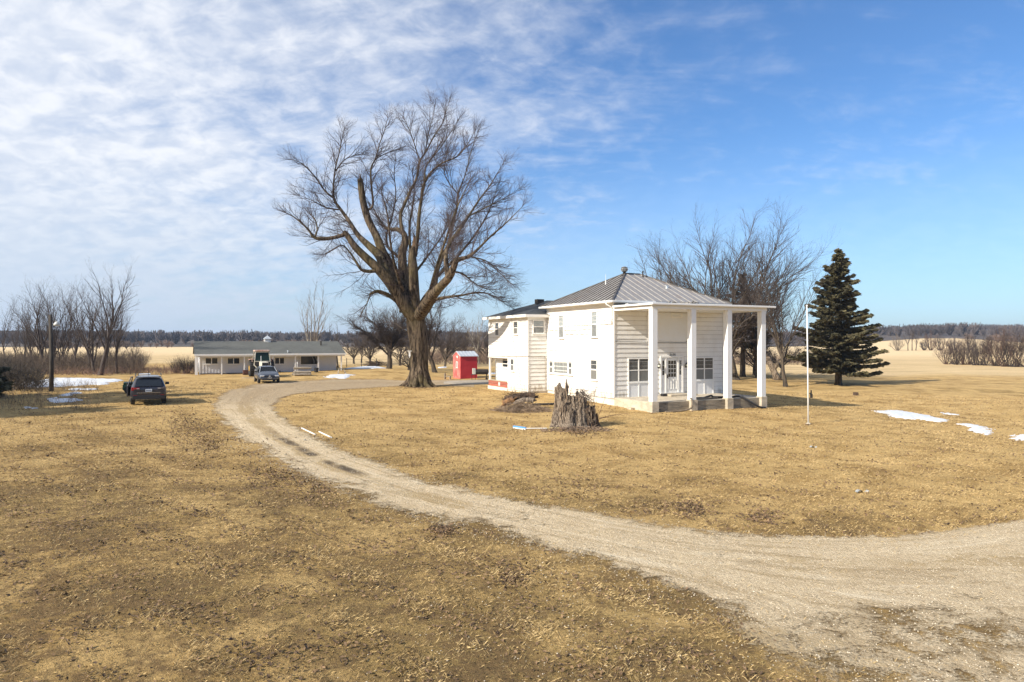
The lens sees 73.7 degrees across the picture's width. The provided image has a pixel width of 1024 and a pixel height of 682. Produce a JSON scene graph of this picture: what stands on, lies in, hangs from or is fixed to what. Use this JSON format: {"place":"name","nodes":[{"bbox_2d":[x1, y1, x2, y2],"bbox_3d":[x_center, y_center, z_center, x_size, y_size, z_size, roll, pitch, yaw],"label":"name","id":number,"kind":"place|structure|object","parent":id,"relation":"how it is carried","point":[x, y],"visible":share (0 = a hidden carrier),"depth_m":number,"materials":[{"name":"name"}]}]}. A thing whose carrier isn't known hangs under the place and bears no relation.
{"place":"outdoors","nodes":[
{"label":"outdoors","id":0,"kind":"place"},
{"bbox_2d":[0,329,1020,346],"bbox_3d":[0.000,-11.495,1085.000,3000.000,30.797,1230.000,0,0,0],"label":"hills","id":1,"kind":"structure","parent":0,"point":[885,337],"depth_m":520.30,"materials":[{"name":"plant"}]},
{"bbox_2d":[0,322,1023,344],"bbox_3d":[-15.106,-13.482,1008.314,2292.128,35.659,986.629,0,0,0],"label":"woods","id":2,"kind":"object","parent":1,"relation":"on","point":[959,329],"visible":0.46,"depth_m":538.55,"materials":[{"name":"plant"}]},
{"bbox_2d":[0,338,1023,681],"bbox_3d":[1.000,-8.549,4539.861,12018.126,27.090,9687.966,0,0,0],"label":"ground","id":3,"kind":"structure","parent":0,"point":[908,376],"depth_m":16.11,"materials":[{"name":"plant"}]},
{"bbox_2d":[0,366,16,397],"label":"spruce tree","id":4,"kind":"object","parent":3,"relation":"on","point":[4,383],"visible":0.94,"depth_m":44.17,"materials":[{"name":"green plant"}]},
{"bbox_2d":[2,310,22,356],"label":"bare tree","id":5,"kind":"object","parent":3,"relation":"on","point":[18,333],"visible":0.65,"depth_m":105.84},
{"bbox_2d":[0,298,27,354],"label":"bare tree","id":6,"kind":"object","parent":3,"relation":"on","point":[3,338],"visible":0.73,"depth_m":123.12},
{"bbox_2d":[4,303,41,363],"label":"bare tree","id":7,"kind":"object","parent":3,"relation":"on","point":[25,346],"visible":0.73,"depth_m":85.32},
{"bbox_2d":[12,291,45,358],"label":"bare tree","id":8,"kind":"object","parent":3,"relation":"on","point":[27,327],"visible":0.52,"depth_m":87.69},
{"bbox_2d":[0,350,60,391],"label":"dark brush","id":9,"kind":"object","parent":3,"relation":"on","point":[17,373],"visible":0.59,"depth_m":51.31,"materials":[{"name":"plant"}]},
{"bbox_2d":[13,299,47,358],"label":"bare tree","id":10,"kind":"object","parent":3,"relation":"on","point":[32,345],"visible":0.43,"depth_m":85.41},
{"bbox_2d":[0,275,61,364],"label":"bare tree","id":11,"kind":"object","parent":3,"relation":"on","point":[38,331],"visible":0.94,"depth_m":81.98,"materials":[{"name":"plant"}]},
{"bbox_2d":[16,289,66,367],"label":"bare tree","id":12,"kind":"object","parent":3,"relation":"on","point":[45,345],"visible":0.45,"depth_m":85.37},
{"bbox_2d":[0,377,107,409],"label":"weeds","id":13,"kind":"object","parent":3,"relation":"on","point":[42,397],"visible":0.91,"depth_m":41.94,"materials":[{"name":"plant"}]},
{"bbox_2d":[49,315,59,391],"bbox_3d":[-33.406,0.975,49.820,0.860,5.804,0.406,0,0,15],"label":"light pole","id":14,"kind":"object","parent":3,"relation":"on","point":[51,365],"visible":0.93,"depth_m":49.75,"materials":[{"name":"brown wood"}]},
{"bbox_2d":[33,277,84,356],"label":"bare tree","id":15,"kind":"object","parent":3,"relation":"on","point":[54,315],"visible":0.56,"depth_m":86.64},
{"bbox_2d":[35,288,83,360],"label":"bare tree","id":16,"kind":"object","parent":3,"relation":"on","point":[58,347],"visible":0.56,"depth_m":85.47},
{"bbox_2d":[36,281,88,369],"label":"bare tree","id":17,"kind":"object","parent":3,"relation":"on","point":[63,344],"visible":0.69,"depth_m":84.26,"materials":[{"name":"plant"}]},
{"bbox_2d":[47,397,82,402],"bbox_3d":[-28.501,3.717,43.333,4.455,0.159,1.980,0,0,45],"label":"snow patch","id":18,"kind":"object","parent":3,"relation":"on","point":[60,400],"visible":0.68,"depth_m":42.77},
{"bbox_2d":[22,378,123,387],"bbox_3d":[-38.226,3.552,59.610,7.654,0.257,13.280,0,0,-19],"label":"snow patch","id":19,"kind":"object","parent":3,"relation":"on","point":[77,381],"visible":0.68,"depth_m":58.84,"materials":[{"name":"snow"}]},
{"bbox_2d":[53,284,96,358],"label":"bare tree","id":20,"kind":"object","parent":3,"relation":"on","point":[76,344],"visible":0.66,"depth_m":80.53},
{"bbox_2d":[0,347,151,374],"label":"undergrowth","id":21,"kind":"object","parent":3,"relation":"on","point":[78,362],"visible":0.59,"depth_m":76.70,"materials":[{"name":"plant"}]},
{"bbox_2d":[52,275,115,373],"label":"bare tree","id":22,"kind":"object","parent":3,"relation":"on","point":[84,344],"visible":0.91,"depth_m":73.18,"materials":[{"name":"plant"}]},
{"bbox_2d":[70,294,114,370],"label":"bare tree","id":23,"kind":"object","parent":3,"relation":"on","point":[88,330],"visible":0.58,"depth_m":76.27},
{"bbox_2d":[67,257,139,374],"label":"bare tree","id":24,"kind":"object","parent":3,"relation":"on","point":[109,332],"visible":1,"depth_m":69.65,"materials":[{"name":"plant"}]},
{"bbox_2d":[82,286,134,372],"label":"bare tree","id":25,"kind":"object","parent":3,"relation":"on","point":[105,319],"visible":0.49,"depth_m":76.90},
{"bbox_2d":[35,362,194,375],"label":"brambles","id":26,"kind":"object","parent":3,"relation":"on","point":[69,371],"visible":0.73,"depth_m":72.69,"materials":[{"name":"plant"}]},
{"bbox_2d":[96,303,137,368],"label":"bare tree","id":27,"kind":"object","parent":3,"relation":"on","point":[119,337],"visible":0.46,"depth_m":85.61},
{"bbox_2d":[111,302,130,373],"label":"bare tree","id":28,"kind":"object","parent":3,"relation":"on","point":[117,340],"visible":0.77,"depth_m":74.11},
{"bbox_2d":[121,331,142,363],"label":"thicket tree","id":29,"kind":"object","parent":3,"relation":"on","point":[132,348],"visible":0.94,"depth_m":85.76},
{"bbox_2d":[126,370,168,403],"bbox_3d":[-22.244,2.743,41.748,2.340,1.984,4.460,0,0,-29],"label":"parked suv","id":30,"kind":"object","parent":3,"relation":"on","point":[148,386],"visible":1,"depth_m":40.00,"materials":[{"name":"paint"}]},
{"bbox_2d":[173,353,198,372],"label":"bare bush","id":31,"kind":"object","parent":3,"relation":"on","point":[184,364],"visible":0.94,"depth_m":74.29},
{"bbox_2d":[248,350,273,376],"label":"farm tractor","id":32,"kind":"object","parent":3,"relation":"on","point":[261,358],"visible":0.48,"depth_m":67.69,"materials":[{"name":"white metal"}]},
{"bbox_2d":[193,335,345,374],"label":"house","id":33,"kind":"structure","parent":3,"relation":"on","point":[223,357],"depth_m":77.01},
{"bbox_2d":[204,358,218,364],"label":"window","id":34,"kind":"structure","parent":33,"relation":"in","point":[208,361],"depth_m":74.03,"materials":[{"name":"black glass"}]},
{"bbox_2d":[227,358,240,364],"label":"window","id":35,"kind":"structure","parent":33,"relation":"in","point":[230,361],"depth_m":74.99,"materials":[{"name":"black glass"}]},
{"bbox_2d":[274,357,284,364],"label":"window","id":36,"kind":"structure","parent":33,"relation":"in","point":[278,361],"depth_m":77.11,"materials":[{"name":"black glass"}]},
{"bbox_2d":[300,356,317,364],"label":"window","id":37,"kind":"structure","parent":33,"relation":"in","point":[304,360],"depth_m":78.55,"materials":[{"name":"black glass"}]},
{"bbox_2d":[292,367,310,375],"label":"picnic table","id":38,"kind":"object","parent":3,"relation":"on","point":[301,373],"visible":1,"depth_m":68.69,"materials":[{"name":"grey wood"}]},
{"bbox_2d":[296,277,333,340],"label":"pale tree","id":39,"kind":"object","parent":3,"relation":"on","point":[314,331],"visible":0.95,"depth_m":97.87,"materials":[{"name":"brown plant"}]},
{"bbox_2d":[328,317,341,367],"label":"lopped tree","id":40,"kind":"object","parent":3,"relation":"on","point":[337,339],"visible":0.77,"depth_m":87.90,"materials":[{"name":"brown plant"}]},
{"bbox_2d":[323,374,351,378],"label":"snow patch","id":41,"kind":"object","parent":3,"relation":"on","point":[342,376],"visible":0.97,"depth_m":68.85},
{"bbox_2d":[339,335,363,363],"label":"orchard tree","id":42,"kind":"object","parent":3,"relation":"on","point":[353,355],"visible":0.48,"depth_m":111.91,"materials":[{"name":"brown plant"}]},
{"bbox_2d":[347,324,379,361],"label":"orchard tree","id":43,"kind":"object","parent":3,"relation":"on","point":[369,354],"visible":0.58,"depth_m":108.11,"materials":[{"name":"brown plant"}]},
{"bbox_2d":[346,366,383,368],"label":"snow patch","id":44,"kind":"object","parent":3,"relation":"on","point":[368,367],"visible":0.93,"depth_m":84.88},
{"bbox_2d":[360,355,386,365],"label":"brush heap","id":45,"kind":"object","parent":3,"relation":"on","point":[371,363],"visible":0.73,"depth_m":103.18,"materials":[{"name":"brown wood"}]},
{"bbox_2d":[334,303,429,368],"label":"orchard tree","id":46,"kind":"object","parent":3,"relation":"on","point":[382,337],"visible":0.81,"depth_m":82.11,"materials":[{"name":"grey plant"}]},
{"bbox_2d":[362,312,409,365],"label":"orchard tree","id":47,"kind":"object","parent":3,"relation":"on","point":[395,345],"visible":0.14,"depth_m":103.82,"materials":[{"name":"brown plant"}]},
{"bbox_2d":[384,336,409,369],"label":"orchard tree","id":48,"kind":"object","parent":3,"relation":"on","point":[405,357],"visible":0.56,"depth_m":78.97,"materials":[{"name":"grey plant"}]},
{"bbox_2d":[272,82,545,387],"bbox_3d":[-8.907,-9.431,56.236,22.672,27.324,19.484,0,0,0],"label":"maple tree","id":49,"kind":"object","parent":3,"relation":"on","point":[401,282],"visible":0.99,"depth_m":57.31,"materials":[{"name":"brown plant"}]},
{"bbox_2d":[380,299,450,372],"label":"orchard tree","id":50,"kind":"object","parent":3,"relation":"on","point":[430,326],"visible":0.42,"depth_m":77.74,"materials":[{"name":"grey plant"}]},
{"bbox_2d":[434,324,470,353],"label":"orchard tree","id":51,"kind":"object","parent":3,"relation":"on","point":[455,338],"visible":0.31,"depth_m":115.64,"materials":[{"name":"grey plant"}]},
{"bbox_2d":[427,312,480,366],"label":"orchard tree","id":52,"kind":"object","parent":3,"relation":"on","point":[448,347],"visible":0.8,"depth_m":100.40,"materials":[{"name":"grey plant"}]},
{"bbox_2d":[452,351,477,378],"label":"red hut","id":53,"kind":"object","parent":3,"relation":"on","point":[464,363],"visible":0.97,"depth_m":69.16,"materials":[{"name":"paint"}]},
{"bbox_2d":[446,327,484,350],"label":"orchard tree","id":54,"kind":"object","parent":3,"relation":"on","point":[461,349],"visible":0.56,"depth_m":111.72,"materials":[{"name":"grey plant"}]},
{"bbox_2d":[443,380,488,384],"bbox_3d":[-4.255,3.845,63.749,4.650,0.175,5.550,0,0,0],"label":"concrete pad","id":55,"kind":"object","parent":3,"relation":"on","point":[480,382],"visible":0.94,"depth_m":62.91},
{"bbox_2d":[460,308,487,363],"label":"pale tree","id":56,"kind":"object","parent":3,"relation":"on","point":[478,340],"visible":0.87,"depth_m":110.03,"materials":[{"name":"brown plant"}]},
{"bbox_2d":[464,322,488,363],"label":"orchard tree","id":57,"kind":"object","parent":3,"relation":"on","point":[485,346],"visible":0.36,"depth_m":119.82,"materials":[{"name":"grey plant"}]},
{"bbox_2d":[471,368,488,379],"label":"barrel grill","id":58,"kind":"object","parent":3,"relation":"on","point":[479,371],"visible":0.98,"depth_m":66.40,"materials":[{"name":"metal"}]},
{"bbox_2d":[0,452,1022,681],"bbox_3d":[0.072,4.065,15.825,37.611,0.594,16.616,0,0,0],"label":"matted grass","id":59,"kind":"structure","parent":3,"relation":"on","point":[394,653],"depth_m":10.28,"materials":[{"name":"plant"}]},
{"bbox_2d":[0,381,1023,681],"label":"fallen leaves","id":60,"kind":"object","parent":3,"relation":"on","point":[444,529],"visible":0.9,"depth_m":16.04,"materials":[{"name":"plant"}]},
{"bbox_2d":[487,400,553,412],"bbox_3d":[0.566,3.954,40.071,4.140,1.234,3.173,0,0,-21],"label":"twig heap","id":61,"kind":"object","parent":3,"relation":"on","point":[528,407],"visible":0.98,"depth_m":39.73,"materials":[{"name":"wood"}]},
{"bbox_2d":[502,396,516,405],"bbox_3d":[-0.190,3.616,40.619,1.045,0.708,0.468,0,0,0],"label":"orange log","id":62,"kind":"object","parent":61,"relation":"on","point":[509,400],"visible":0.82,"depth_m":40.44,"materials":[{"name":"brown wood"}]},
{"bbox_2d":[502,392,538,400],"bbox_3d":[0.506,3.397,40.860,2.240,0.659,0.560,0,0,0],"label":"dark log","id":63,"kind":"object","parent":61,"relation":"on","point":[519,397],"visible":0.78,"depth_m":40.68,"materials":[{"name":"brown wood"}]},
{"bbox_2d":[513,397,536,404],"bbox_3d":[0.777,3.565,40.355,1.442,0.480,0.346,0,0,-5],"label":"grey log","id":64,"kind":"object","parent":61,"relation":"on","point":[531,399],"visible":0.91,"depth_m":40.25,"materials":[{"name":"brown wood"}]},
{"bbox_2d":[32,333,1023,349],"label":"field hedge","id":65,"kind":"object","parent":3,"relation":"on","point":[162,343],"visible":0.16,"depth_m":409.12,"materials":[{"name":"plant"}]},
{"bbox_2d":[548,379,600,428],"bbox_3d":[2.980,3.009,32.678,2.151,2.453,2.026,0,0,35],"label":"rotten stump","id":66,"kind":"object","parent":3,"relation":"on","point":[577,409],"visible":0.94,"depth_m":32.34,"materials":[{"name":"grey wood"}]},
{"bbox_2d":[540,425,617,431],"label":"bark litter","id":67,"kind":"object","parent":3,"relation":"on","point":[563,428],"visible":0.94,"depth_m":31.47,"materials":[{"name":"wood"}]},
{"bbox_2d":[428,343,803,364],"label":"brush","id":68,"kind":"object","parent":3,"relation":"on","point":[438,357],"visible":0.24,"depth_m":118.91,"materials":[{"name":"plant"}]},
{"bbox_2d":[482,266,775,412],"bbox_3d":[7.242,-0.180,50.493,11.593,10.360,20.700,0,0,-26],"label":"farmhouse","id":69,"kind":"object","parent":3,"relation":"on","point":[636,341],"visible":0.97,"depth_m":45.64,"materials":[{"name":"white paint"}]},
{"bbox_2d":[513,321,518,334],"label":"window","id":70,"kind":"structure","parent":69,"relation":"in","point":[515,323],"depth_m":52.43,"materials":[{"name":"white glass"}]},
{"bbox_2d":[533,320,543,333],"bbox_3d":[1.993,-1.040,50.958,1.080,1.080,0.125,0,0,-26],"label":"window","id":71,"kind":"structure","parent":69,"relation":"in","point":[539,328],"depth_m":50.96,"materials":[{"name":"white glass"}]},
{"bbox_2d":[553,361,567,374],"bbox_3d":[3.512,1.945,49.386,0.125,1.010,2.260,0,0,-26],"label":"window","id":72,"kind":"structure","parent":69,"relation":"in","point":[556,364],"depth_m":49.47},
{"bbox_2d":[557,315,564,338],"bbox_3d":[3.545,-1.015,49.319,0.125,1.730,0.850,0,0,-26],"label":"window","id":73,"kind":"structure","parent":69,"relation":"in","point":[560,317],"depth_m":49.32,"materials":[{"name":"white glass"}]},
{"bbox_2d":[567,361,572,375],"bbox_3d":[4.103,1.945,48.173,0.125,1.010,0.640,0,0,-26],"label":"window","id":74,"kind":"structure","parent":69,"relation":"in","point":[570,373],"depth_m":48.16,"materials":[{"name":"white glass"}]},
{"bbox_2d":[589,359,597,380],"bbox_3d":[5.441,1.940,45.433,0.125,1.420,0.940,0,0,-26],"label":"window","id":75,"kind":"structure","parent":69,"relation":"in","point":[593,368],"depth_m":45.42,"materials":[{"name":"white glass"}]},
{"bbox_2d":[590,311,597,337],"bbox_3d":[5.463,-1.090,45.388,0.125,1.780,0.840,0,0,-26],"label":"window","id":76,"kind":"structure","parent":69,"relation":"in","point":[594,314],"depth_m":45.38,"materials":[{"name":"white glass"}]},
{"bbox_2d":[628,358,648,382],"bbox_3d":[8.192,1.885,44.183,1.670,1.570,0.075,0,0,-26],"label":"window","id":77,"kind":"structure","parent":69,"relation":"in","point":[638,371],"depth_m":44.14,"materials":[{"name":"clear glass"}]},
{"bbox_2d":[665,397,717,412],"bbox_3d":[10.940,3.792,41.187,4.888,0.806,0.803,0,0,-43],"label":"drain hose","id":78,"kind":"object","parent":69,"relation":"on","point":[691,407],"visible":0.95,"depth_m":40.59,"materials":[{"name":"plastic"}]},
{"bbox_2d":[696,357,713,379],"bbox_3d":[13.113,1.885,46.583,1.640,1.570,0.075,0,0,-26],"label":"window","id":79,"kind":"structure","parent":69,"relation":"in","point":[704,369],"depth_m":46.57,"materials":[{"name":"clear glass"}]},
{"bbox_2d":[696,395,765,407],"bbox_3d":[13.474,3.797,42.692,5.162,0.925,0.739,0,0,-10],"label":"drain hose","id":80,"kind":"object","parent":69,"relation":"on","point":[749,401],"visible":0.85,"depth_m":42.71,"materials":[{"name":"black plastic"}]},
{"bbox_2d":[628,208,818,348],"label":"bare tree","id":81,"kind":"object","parent":3,"relation":"on","point":[740,302],"visible":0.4,"depth_m":78.15,"materials":[{"name":"grey plant"}]},
{"bbox_2d":[627,193,842,379],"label":"bare tree","id":82,"kind":"object","parent":3,"relation":"on","point":[735,376],"visible":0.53,"depth_m":79.07,"materials":[{"name":"grey plant"}]},
{"bbox_2d":[674,224,804,377],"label":"bare tree","id":83,"kind":"object","parent":3,"relation":"on","point":[752,337],"visible":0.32,"depth_m":83.30,"materials":[{"name":"grey plant"}]},
{"bbox_2d":[732,319,774,374],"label":"crab tree","id":84,"kind":"object","parent":3,"relation":"on","point":[747,358],"visible":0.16,"depth_m":89.91,"materials":[{"name":"brown plant"}]},
{"bbox_2d":[729,273,778,376],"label":"old conifer","id":85,"kind":"object","parent":3,"relation":"on","point":[742,365],"visible":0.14,"depth_m":85.72,"materials":[{"name":"brown plant"}]},
{"bbox_2d":[766,353,781,379],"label":"leaning trunk","id":86,"kind":"object","parent":3,"relation":"on","point":[773,369],"visible":0.92,"depth_m":80.49,"materials":[{"name":"brown wood"}]},
{"bbox_2d":[746,335,816,374],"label":"crab tree","id":87,"kind":"object","parent":3,"relation":"on","point":[795,353],"visible":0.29,"depth_m":95.91,"materials":[{"name":"brown plant"}]},
{"bbox_2d":[742,235,836,386],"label":"slender tree","id":88,"kind":"object","parent":3,"relation":"on","point":[780,349],"visible":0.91,"depth_m":71.03,"materials":[{"name":"grey plant"}]},
{"bbox_2d":[806,305,812,423],"bbox_3d":[15.910,1.301,36.606,0.360,6.500,0.304,0,0,0],"label":"flagpole","id":89,"kind":"object","parent":3,"relation":"on","point":[811,394],"visible":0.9,"depth_m":36.58,"materials":[{"name":"white"}]},
{"bbox_2d":[786,248,889,384],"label":"spruce tree","id":90,"kind":"object","parent":3,"relation":"on","point":[839,356],"visible":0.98,"depth_m":72.41,"materials":[{"name":"green plant"}]},
{"bbox_2d":[888,333,905,350],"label":"distant tree","id":91,"kind":"object","parent":3,"relation":"on","point":[896,345],"visible":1,"depth_m":264.48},
{"bbox_2d":[871,410,947,421],"bbox_3d":[24.666,4.653,43.290,3.389,0.272,7.717,0,0,7],"label":"snow patch","id":92,"kind":"object","parent":3,"relation":"on","point":[902,414],"visible":0.98,"depth_m":41.67,"materials":[{"name":"snow"}]},
{"bbox_2d":[923,331,938,349],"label":"distant tree","id":93,"kind":"object","parent":3,"relation":"on","point":[931,345],"visible":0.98,"depth_m":264.76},
{"bbox_2d":[932,332,949,349],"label":"distant tree","id":94,"kind":"object","parent":3,"relation":"on","point":[938,341],"visible":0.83,"depth_m":265.13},
{"bbox_2d":[934,340,959,363],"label":"hedge tree","id":95,"kind":"object","parent":3,"relation":"on","point":[945,360],"visible":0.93,"depth_m":140.21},
{"bbox_2d":[939,337,967,364],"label":"hedge tree","id":96,"kind":"object","parent":3,"relation":"on","point":[957,355],"visible":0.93,"depth_m":138.34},
{"bbox_2d":[950,334,978,364],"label":"hedge tree","id":97,"kind":"object","parent":3,"relation":"on","point":[963,360],"visible":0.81,"depth_m":137.97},
{"bbox_2d":[960,333,985,364],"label":"hedge tree","id":98,"kind":"object","parent":3,"relation":"on","point":[969,360],"visible":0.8,"depth_m":134.82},
{"bbox_2d":[959,423,995,434],"bbox_3d":[24.833,4.669,36.122,1.605,0.144,5.947,0,0,23],"label":"snow patch","id":99,"kind":"object","parent":3,"relation":"on","point":[976,428],"visible":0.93,"depth_m":36.27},
{"bbox_2d":[969,336,994,364],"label":"hedge shrub","id":100,"kind":"object","parent":3,"relation":"on","point":[978,352],"visible":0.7,"depth_m":133.95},
{"bbox_2d":[969,333,1005,365],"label":"hedge tree","id":101,"kind":"object","parent":3,"relation":"on","point":[984,364],"visible":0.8,"depth_m":132.58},
{"bbox_2d":[977,335,1012,365],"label":"hedge shrub","id":102,"kind":"object","parent":3,"relation":"on","point":[999,342],"visible":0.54,"depth_m":131.31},
{"bbox_2d":[977,337,1018,365],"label":"hedge tree","id":103,"kind":"object","parent":3,"relation":"on","point":[991,351],"visible":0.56,"depth_m":131.53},
{"bbox_2d":[988,325,1018,366],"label":"hedge tree","id":104,"kind":"object","parent":3,"relation":"on","point":[1005,363],"visible":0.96,"depth_m":128.83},
{"bbox_2d":[991,328,1023,366],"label":"hedge shrub","id":105,"kind":"object","parent":3,"relation":"on","point":[1005,338],"visible":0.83,"depth_m":128.21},
{"bbox_2d":[992,329,1023,366],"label":"hedge tree","id":106,"kind":"object","parent":3,"relation":"on","point":[1010,363],"visible":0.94,"depth_m":127.42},
{"bbox_2d":[1002,329,1023,366],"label":"hedge tree","id":107,"kind":"object","parent":3,"relation":"on","point":[1015,348],"visible":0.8,"depth_m":127.48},
{"bbox_2d":[1006,334,1023,366],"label":"hedge shrub","id":108,"kind":"object","parent":3,"relation":"on","point":[1010,347],"visible":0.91,"depth_m":126.97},
{"bbox_2d":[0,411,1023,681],"bbox_3d":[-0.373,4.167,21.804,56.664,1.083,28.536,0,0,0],"label":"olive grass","id":109,"kind":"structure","parent":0,"point":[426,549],"depth_m":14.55,"materials":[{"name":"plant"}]},
{"bbox_2d":[0,0,1023,333],"label":"sky","id":110,"kind":"structure","parent":0,"point":[154,132],"materials":[{"name":"blue"}]},
{"bbox_2d":[210,378,1023,681],"bbox_3d":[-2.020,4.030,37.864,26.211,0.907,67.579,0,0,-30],"label":"driveway","id":111,"kind":"structure","parent":0,"point":[261,399],"depth_m":13.02,"materials":[{"name":"gravel"}]},
{"bbox_2d":[254,366,280,382],"bbox_3d":[-21.764,2.938,60.579,2.200,1.478,4.204,0,0,-26],"label":"parked hatchback","id":112,"kind":"object","parent":111,"relation":"on","point":[266,373],"visible":1,"depth_m":59.45,"materials":[{"name":"blue metal"}]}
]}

